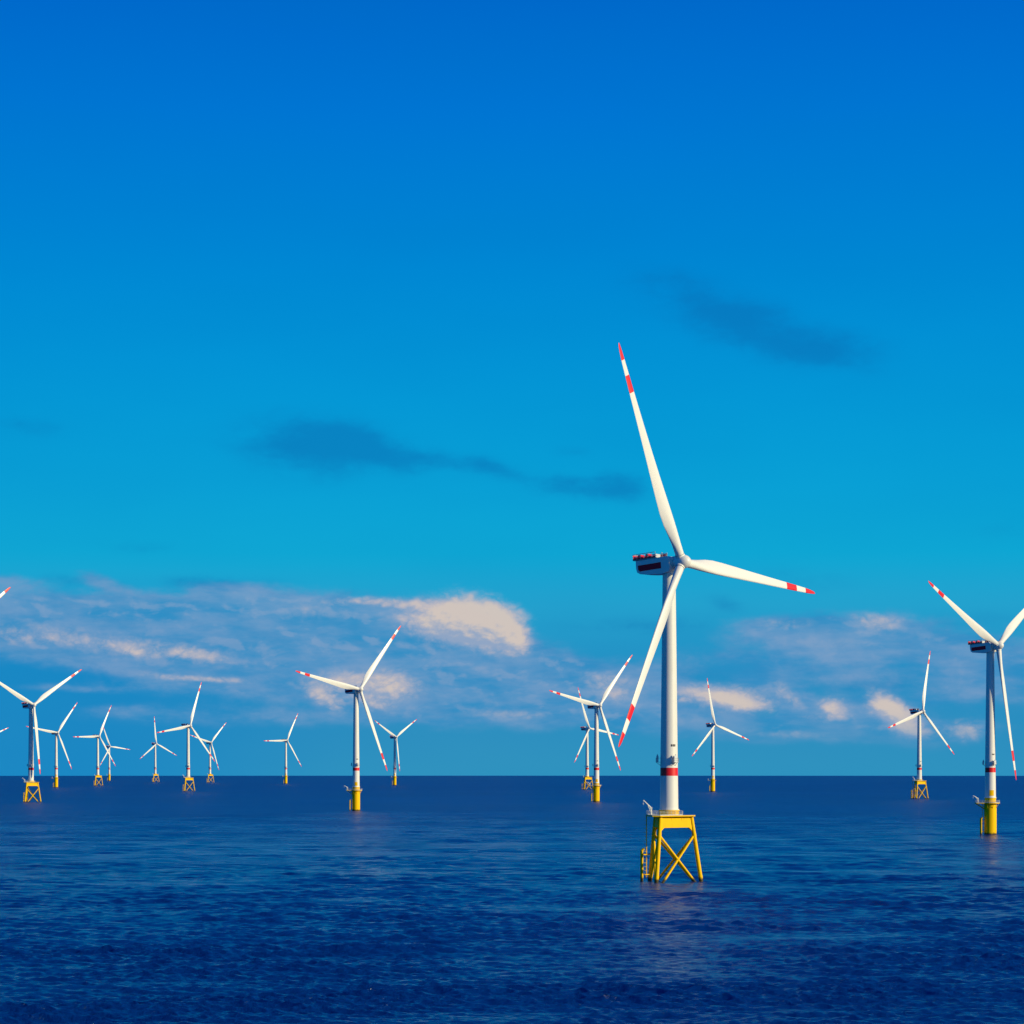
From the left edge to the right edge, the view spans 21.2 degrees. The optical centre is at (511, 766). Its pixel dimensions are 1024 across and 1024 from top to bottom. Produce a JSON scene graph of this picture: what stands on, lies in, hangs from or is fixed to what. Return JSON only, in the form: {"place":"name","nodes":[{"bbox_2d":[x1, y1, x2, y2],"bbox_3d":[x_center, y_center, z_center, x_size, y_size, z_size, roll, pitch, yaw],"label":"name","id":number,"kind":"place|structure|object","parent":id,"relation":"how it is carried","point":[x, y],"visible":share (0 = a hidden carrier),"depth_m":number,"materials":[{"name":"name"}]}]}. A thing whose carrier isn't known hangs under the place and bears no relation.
{"place":"outdoors","nodes":[
{"label":"outdoors","id":0,"kind":"place"},
{"bbox_2d":[0,776,1023,1023],"bbox_3d":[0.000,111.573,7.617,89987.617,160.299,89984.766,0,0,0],"label":"sea","id":1,"kind":"structure","parent":0,"point":[474,900],"depth_m":662.34,"materials":[{"name":"liquid"}]},
{"bbox_2d":[0,587,10,597],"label":"wind turbine","id":2,"kind":"object","parent":1,"relation":"in","point":[3,592],"visible":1,"depth_m":1510.72,"materials":[{"name":"white paint"}]},
{"bbox_2d":[0,669,81,801],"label":"wind turbine","id":3,"kind":"object","parent":1,"relation":"in","point":[28,704],"visible":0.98,"depth_m":2557.96,"materials":[{"name":"white paint"}]},
{"bbox_2d":[26,702,77,787],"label":"wind turbine","id":4,"kind":"object","parent":1,"relation":"in","point":[55,782],"visible":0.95,"depth_m":4542.85,"materials":[{"name":"white paint"}]},
{"bbox_2d":[74,705,114,785],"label":"wind turbine","id":5,"kind":"object","parent":1,"relation":"in","point":[97,757],"visible":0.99,"depth_m":5025.29,"materials":[{"name":"white paint"}]},
{"bbox_2d":[100,724,129,780],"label":"wind turbine","id":6,"kind":"object","parent":1,"relation":"in","point":[109,747],"visible":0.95,"depth_m":7303.94,"materials":[{"name":"white paint"}]},
{"bbox_2d":[140,717,176,781],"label":"wind turbine","id":7,"kind":"object","parent":1,"relation":"in","point":[151,748],"visible":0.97,"depth_m":6500.72,"materials":[{"name":"white paint"}]},
{"bbox_2d":[157,682,214,790],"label":"wind turbine","id":8,"kind":"object","parent":1,"relation":"in","point":[187,726],"visible":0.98,"depth_m":3795.69,"materials":[{"name":"white paint"}]},
{"bbox_2d":[191,722,226,781],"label":"wind turbine","id":9,"kind":"object","parent":1,"relation":"in","point":[210,745],"visible":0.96,"depth_m":6212.52,"materials":[{"name":"white paint"}]},
{"bbox_2d":[264,714,301,783],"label":"wind turbine","id":10,"kind":"object","parent":1,"relation":"in","point":[285,776],"visible":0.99,"depth_m":5741.29,"materials":[{"name":"white paint"}]},
{"bbox_2d":[296,626,400,810],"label":"wind turbine","id":11,"kind":"object","parent":1,"relation":"in","point":[355,691],"visible":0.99,"depth_m":2052.54,"materials":[{"name":"white paint"}]},
{"bbox_2d":[376,719,416,784],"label":"wind turbine","id":12,"kind":"object","parent":1,"relation":"in","point":[393,736],"visible":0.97,"depth_m":5165.88,"materials":[{"name":"white paint"}]},
{"bbox_2d":[549,655,631,801],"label":"wind turbine","id":13,"kind":"object","parent":1,"relation":"in","point":[596,786],"visible":0.99,"depth_m":2579.52,"materials":[{"name":"white paint"}]},
{"bbox_2d":[575,688,617,789],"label":"wind turbine","id":14,"kind":"object","parent":1,"relation":"in","point":[586,729],"visible":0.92,"depth_m":4058.73,"materials":[{"name":"white paint"}]},
{"bbox_2d":[618,343,814,882],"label":"wind turbine","id":15,"kind":"object","parent":1,"relation":"in","point":[670,569],"visible":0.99,"depth_m":780.07,"materials":[{"name":"white paint"}]},
{"bbox_2d":[692,679,748,791],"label":"wind turbine","id":16,"kind":"object","parent":1,"relation":"in","point":[712,765],"visible":0.99,"depth_m":3735.96,"materials":[{"name":"white paint"}]},
{"bbox_2d":[888,653,953,798],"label":"wind turbine","id":17,"kind":"object","parent":1,"relation":"in","point":[917,713],"visible":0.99,"depth_m":2844.41,"materials":[{"name":"white paint"}]},
{"bbox_2d":[928,581,1023,834],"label":"wind turbine","id":18,"kind":"object","parent":1,"relation":"in","point":[989,645],"visible":0.98,"depth_m":1316.64,"materials":[{"name":"white paint"}]},
{"bbox_2d":[0,0,1023,775],"label":"sky","id":19,"kind":"structure","parent":0,"point":[315,315],"materials":[{"name":"blue"}]}
]}

